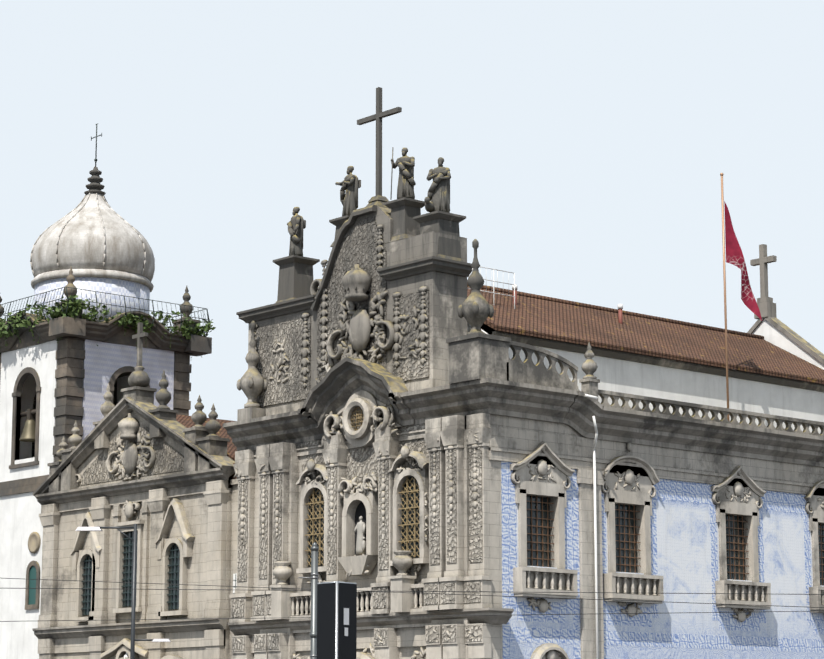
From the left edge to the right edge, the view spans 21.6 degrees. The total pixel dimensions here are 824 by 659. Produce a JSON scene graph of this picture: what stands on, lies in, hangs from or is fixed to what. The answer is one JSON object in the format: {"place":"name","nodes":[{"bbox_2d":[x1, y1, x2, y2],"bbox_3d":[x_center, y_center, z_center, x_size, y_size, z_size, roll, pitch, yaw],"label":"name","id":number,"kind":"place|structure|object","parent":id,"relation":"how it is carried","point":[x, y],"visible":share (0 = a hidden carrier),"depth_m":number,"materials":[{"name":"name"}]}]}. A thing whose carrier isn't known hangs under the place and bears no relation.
{"place":"outdoors","nodes":[
{"label":"outdoors","id":0,"kind":"place"},
{"bbox_2d":[0,340,130,658],"bbox_3d":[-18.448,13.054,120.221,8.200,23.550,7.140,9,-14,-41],"label":"bell tower wall","id":1,"kind":"structure","parent":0,"point":[20,522],"depth_m":117.78,"materials":[{"name":"white paint"}]},
{"bbox_2d":[28,532,40,552],"bbox_3d":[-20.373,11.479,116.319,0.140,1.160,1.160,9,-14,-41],"label":"oval medallion","id":2,"kind":"object","parent":1,"relation":"attached to","point":[34,540],"visible":1,"depth_m":116.22,"materials":[{"name":"beige stone"}]},
{"bbox_2d":[0,267,211,609],"bbox_3d":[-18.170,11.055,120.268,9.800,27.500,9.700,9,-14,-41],"label":"granite tower","id":3,"kind":"structure","parent":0,"point":[74,334],"depth_m":117.98,"materials":[{"name":"grey stone"}]},
{"bbox_2d":[21,409,35,419],"bbox_3d":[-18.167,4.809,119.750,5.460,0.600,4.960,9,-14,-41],"label":"tower bell yokes","id":4,"kind":"object","parent":3,"relation":"attached to","point":[30,414],"visible":0.31,"depth_m":119.02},
{"bbox_2d":[19,419,35,441],"bbox_3d":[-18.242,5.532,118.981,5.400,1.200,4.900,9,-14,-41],"label":"tower bells","id":5,"kind":"object","parent":4,"relation":"hanging from","point":[28,434],"visible":0.42,"depth_m":118.65,"materials":[{"name":"gold metal"}]},
{"bbox_2d":[29,566,35,604],"bbox_3d":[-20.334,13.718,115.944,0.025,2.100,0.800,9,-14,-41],"label":"window pane","id":6,"kind":"structure","parent":3,"relation":"in","point":[32,594],"depth_m":115.97,"materials":[{"name":"teal glass"}]},
{"bbox_2d":[34,277,149,321],"bbox_3d":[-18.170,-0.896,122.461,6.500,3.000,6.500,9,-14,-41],"label":"tower drum tiles","id":7,"kind":"object","parent":3,"relation":"on","point":[118,287],"visible":0.23,"depth_m":119.87,"materials":[{"name":"white tile"}]},
{"bbox_2d":[30,192,154,291],"bbox_3d":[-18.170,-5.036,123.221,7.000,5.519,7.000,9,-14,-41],"label":"dome","id":8,"kind":"structure","parent":7,"relation":"on","point":[93,235],"depth_m":120.45,"materials":[{"name":"white stone"}]},
{"bbox_2d":[84,166,105,194],"bbox_3d":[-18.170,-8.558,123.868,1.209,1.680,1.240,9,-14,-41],"label":"finial","id":9,"kind":"object","parent":8,"relation":"on","point":[95,185],"visible":0.9,"depth_m":123.54,"materials":[{"name":"grey stone"}]},
{"bbox_2d":[0,123,209,336],"bbox_3d":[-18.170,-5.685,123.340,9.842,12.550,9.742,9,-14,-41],"label":"tower ironwork","id":10,"kind":"object","parent":3,"relation":"attached to","point":[181,315],"visible":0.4,"depth_m":118.93,"materials":[{"name":"black metal"}]},
{"bbox_2d":[0,295,215,357],"bbox_3d":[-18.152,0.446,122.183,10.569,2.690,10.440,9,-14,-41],"label":"ivy plants","id":11,"kind":"object","parent":3,"relation":"on","point":[55,313],"visible":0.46,"depth_m":118.50,"materials":[{"name":"green plant"}]},
{"bbox_2d":[81,339,173,439],"bbox_3d":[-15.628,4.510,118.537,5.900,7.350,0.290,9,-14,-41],"label":"tower wall","id":12,"kind":"structure","parent":3,"relation":"attached to","point":[103,362],"depth_m":117.92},
{"bbox_2d":[100,524,152,658],"bbox_3d":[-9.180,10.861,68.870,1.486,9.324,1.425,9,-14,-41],"label":"lamp post","id":13,"kind":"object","parent":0,"point":[133,639],"depth_m":69.28,"materials":[{"name":"grey metal"}]},
{"bbox_2d":[75,527,170,641],"bbox_3d":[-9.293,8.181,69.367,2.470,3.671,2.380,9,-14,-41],"label":"street lamp heads","id":14,"kind":"object","parent":13,"relation":"attached to","point":[100,529],"visible":0.96,"depth_m":69.59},
{"bbox_2d":[38,411,237,658],"bbox_3d":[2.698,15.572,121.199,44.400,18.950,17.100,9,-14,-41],"label":"carmelitas granite walls","id":15,"kind":"structure","parent":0,"point":[213,559],"depth_m":106.25,"materials":[{"name":"grey stone"}]},
{"bbox_2d":[77,427,183,485],"bbox_3d":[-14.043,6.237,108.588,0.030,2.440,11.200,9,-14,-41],"label":"pediment relief","id":16,"kind":"object","parent":15,"relation":"attached to","point":[169,458],"visible":0.5,"depth_m":108.10},
{"bbox_2d":[82,531,178,615],"bbox_3d":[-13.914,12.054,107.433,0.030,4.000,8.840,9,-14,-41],"label":"window glass","id":17,"kind":"object","parent":15,"relation":"in","point":[131,570],"visible":0.48,"depth_m":107.61,"materials":[{"name":"glass"}]},
{"bbox_2d":[32,322,234,638],"bbox_3d":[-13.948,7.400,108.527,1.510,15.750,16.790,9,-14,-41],"label":"carmelitas cornice pinnacles","id":18,"kind":"object","parent":15,"relation":"attached to","point":[207,458],"visible":1,"depth_m":107.72,"materials":[{"name":"grey stone"}]},
{"bbox_2d":[39,413,237,658],"bbox_3d":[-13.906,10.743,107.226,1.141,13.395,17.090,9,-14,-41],"label":"carmelitas carved stone","id":19,"kind":"object","parent":15,"relation":"attached to","point":[131,460],"visible":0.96,"depth_m":107.53,"materials":[{"name":"grey stone"}]},
{"bbox_2d":[81,531,235,614],"bbox_3d":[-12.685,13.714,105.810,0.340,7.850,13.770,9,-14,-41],"label":"window grilles","id":20,"kind":"object","parent":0,"point":[129,572],"visible":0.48,"depth_m":107.46,"materials":[{"name":"black metal"}]},
{"bbox_2d":[124,573,236,658],"bbox_3d":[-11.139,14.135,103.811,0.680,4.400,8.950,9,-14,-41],"label":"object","id":21,"kind":"object","parent":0,"point":[126,655],"visible":0.27,"depth_m":101.42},
{"bbox_2d":[176,414,236,487],"bbox_3d":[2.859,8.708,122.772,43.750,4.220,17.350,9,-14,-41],"label":"carmelitas roof tiles","id":22,"kind":"object","parent":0,"point":[186,421],"visible":0.02,"depth_m":109.30,"materials":[{"name":"brown tile"}]},
{"bbox_2d":[310,542,318,658],"bbox_3d":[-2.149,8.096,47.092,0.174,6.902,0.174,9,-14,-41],"label":"catenary pole","id":23,"kind":"object","parent":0,"point":[314,581],"visible":0.96,"depth_m":47.43,"materials":[{"name":"grey metal"}]},
{"bbox_2d":[298,574,317,656],"bbox_3d":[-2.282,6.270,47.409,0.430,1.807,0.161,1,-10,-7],"label":"pole brackets","id":24,"kind":"object","parent":23,"relation":"attached to","point":[317,578],"visible":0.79,"depth_m":47.51,"materials":[{"name":"silver metal"}]},
{"bbox_2d":[318,581,355,658],"bbox_3d":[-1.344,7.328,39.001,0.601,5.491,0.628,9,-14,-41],"label":"sign frame","id":25,"kind":"object","parent":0,"point":[336,619],"visible":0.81,"depth_m":38.99,"materials":[{"name":"silver metal"}]},
{"bbox_2d":[317,583,356,658],"bbox_3d":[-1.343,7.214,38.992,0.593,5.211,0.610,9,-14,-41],"label":"ad totem panels","id":26,"kind":"object","parent":25,"relation":"attached to","point":[347,598],"visible":0.92,"depth_m":39.18,"materials":[{"name":"black metal"}]},
{"bbox_2d":[344,608,348,635],"bbox_3d":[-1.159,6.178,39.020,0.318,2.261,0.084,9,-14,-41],"label":"sign labels","id":27,"kind":"object","parent":26,"relation":"attached to","point":[346,616],"visible":1,"depth_m":39.14,"materials":[{"name":"white plastic"}]},
{"bbox_2d":[354,516,365,554],"bbox_3d":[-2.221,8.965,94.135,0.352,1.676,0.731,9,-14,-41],"label":"statue","id":28,"kind":"object","parent":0,"point":[360,527],"visible":1,"depth_m":93.98,"materials":[{"name":"grey stone"}]},
{"bbox_2d":[299,502,423,614],"bbox_3d":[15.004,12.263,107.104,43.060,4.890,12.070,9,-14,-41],"label":"dark interiors","id":29,"kind":"object","parent":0,"point":[360,510],"visible":0.08,"depth_m":94.60,"materials":[{"name":"black"}]},
{"bbox_2d":[0,578,823,621],"bbox_3d":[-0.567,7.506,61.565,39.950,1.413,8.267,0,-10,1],"label":"overhead wires","id":30,"kind":"object","parent":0,"point":[421,593],"visible":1,"depth_m":61.49,"materials":[{"name":"grey metal"}]},
{"bbox_2d":[0,0,823,420],"label":"sky","id":31,"kind":"structure","parent":0,"point":[585,145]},
{"bbox_2d":[231,206,823,658],"bbox_3d":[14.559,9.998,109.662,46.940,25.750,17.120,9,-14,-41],"label":"carmo granite walls","id":32,"kind":"structure","parent":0,"point":[515,440],"depth_m":93.17,"materials":[{"name":"grey stone"}]},
{"bbox_2d":[232,216,482,651],"bbox_3d":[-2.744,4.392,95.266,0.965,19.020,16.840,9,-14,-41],"label":"carmo relief panels","id":33,"kind":"object","parent":32,"relation":"attached to","point":[358,245],"visible":0.52,"depth_m":95.76,"materials":[{"name":"grey stone"}]},
{"bbox_2d":[305,407,419,566],"bbox_3d":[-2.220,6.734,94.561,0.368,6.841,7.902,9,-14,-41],"label":"carmo gilded grilles","id":34,"kind":"object","parent":32,"relation":"in","point":[320,515],"visible":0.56,"depth_m":92.62,"materials":[{"name":"gold metal"}]},
{"bbox_2d":[223,87,823,635],"bbox_3d":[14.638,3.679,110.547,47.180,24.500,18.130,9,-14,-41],"label":"parapet","id":35,"kind":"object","parent":32,"relation":"attached to","point":[487,375],"visible":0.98,"depth_m":95.12,"materials":[{"name":"grey stone"}]},
{"bbox_2d":[287,147,450,255],"bbox_3d":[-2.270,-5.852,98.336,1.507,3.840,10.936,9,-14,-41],"label":"statues","id":36,"kind":"object","parent":35,"relation":"on","point":[437,198],"visible":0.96,"depth_m":96.11,"materials":[{"name":"grey stone"}]},
{"bbox_2d":[229,224,823,658],"bbox_3d":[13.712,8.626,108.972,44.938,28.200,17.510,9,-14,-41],"label":"stone trim","id":37,"kind":"structure","parent":32,"relation":"attached to","point":[539,478],"depth_m":94.35,"materials":[{"name":"grey stone"}]},
{"bbox_2d":[501,461,823,658],"bbox_3d":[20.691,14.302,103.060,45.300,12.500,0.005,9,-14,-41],"label":"carmo azulejo borders","id":38,"kind":"object","parent":32,"relation":"attached to","point":[683,491],"visible":0.81,"depth_m":93.98,"materials":[{"name":"blue tile"}]},
{"bbox_2d":[510,491,823,658],"bbox_3d":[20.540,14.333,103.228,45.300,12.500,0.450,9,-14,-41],"label":"carmo azulejo panels","id":39,"kind":"object","parent":32,"relation":"attached to","point":[683,548],"visible":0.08,"depth_m":96.66,"materials":[{"name":"blue tile"}]},
{"bbox_2d":[467,266,622,658],"bbox_3d":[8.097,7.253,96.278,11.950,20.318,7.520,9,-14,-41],"label":"white metalwork","id":40,"kind":"object","parent":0,"point":[514,287],"visible":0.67,"depth_m":92.24,"materials":[{"name":"white metal"}]},
{"bbox_2d":[308,476,823,585],"bbox_3d":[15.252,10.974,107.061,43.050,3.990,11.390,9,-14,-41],"label":"windows","id":41,"kind":"structure","parent":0,"point":[534,539],"depth_m":94.26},
{"bbox_2d":[467,319,823,433],"bbox_3d":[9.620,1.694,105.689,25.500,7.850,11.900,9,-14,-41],"label":"upper wall","id":42,"kind":"structure","parent":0,"point":[637,378],"depth_m":102.62,"materials":[{"name":"white paint"}]},
{"bbox_2d":[467,283,823,383],"bbox_3d":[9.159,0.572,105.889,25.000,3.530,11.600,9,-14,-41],"label":"carmo roof tiles","id":43,"kind":"object","parent":42,"relation":"on","point":[546,317],"visible":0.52,"depth_m":103.45,"materials":[{"name":"brown tile"}]},
{"bbox_2d":[513,289,622,323],"bbox_3d":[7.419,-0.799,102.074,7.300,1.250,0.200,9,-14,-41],"label":"chimney pipes","id":44,"kind":"object","parent":43,"relation":"on","point":[620,318],"visible":0.56,"depth_m":104.31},
{"bbox_2d":[526,495,823,585],"bbox_3d":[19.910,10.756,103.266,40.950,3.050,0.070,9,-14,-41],"label":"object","id":45,"kind":"object","parent":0,"point":[634,542],"visible":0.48,"depth_m":94.11,"materials":[{"name":"brown metal"}]},
{"bbox_2d":[720,173,729,421],"bbox_3d":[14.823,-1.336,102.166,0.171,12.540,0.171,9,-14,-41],"label":"flagpole","id":46,"kind":"object","parent":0,"point":[725,305],"visible":0.94,"depth_m":102.18,"materials":[{"name":"metal"}]},
{"bbox_2d":[724,201,761,320],"bbox_3d":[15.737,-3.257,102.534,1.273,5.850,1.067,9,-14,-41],"label":"flag","id":47,"kind":"object","parent":46,"relation":"attached to","point":[734,255],"visible":1,"depth_m":102.55,"materials":[{"name":"red fabric"}]}
]}

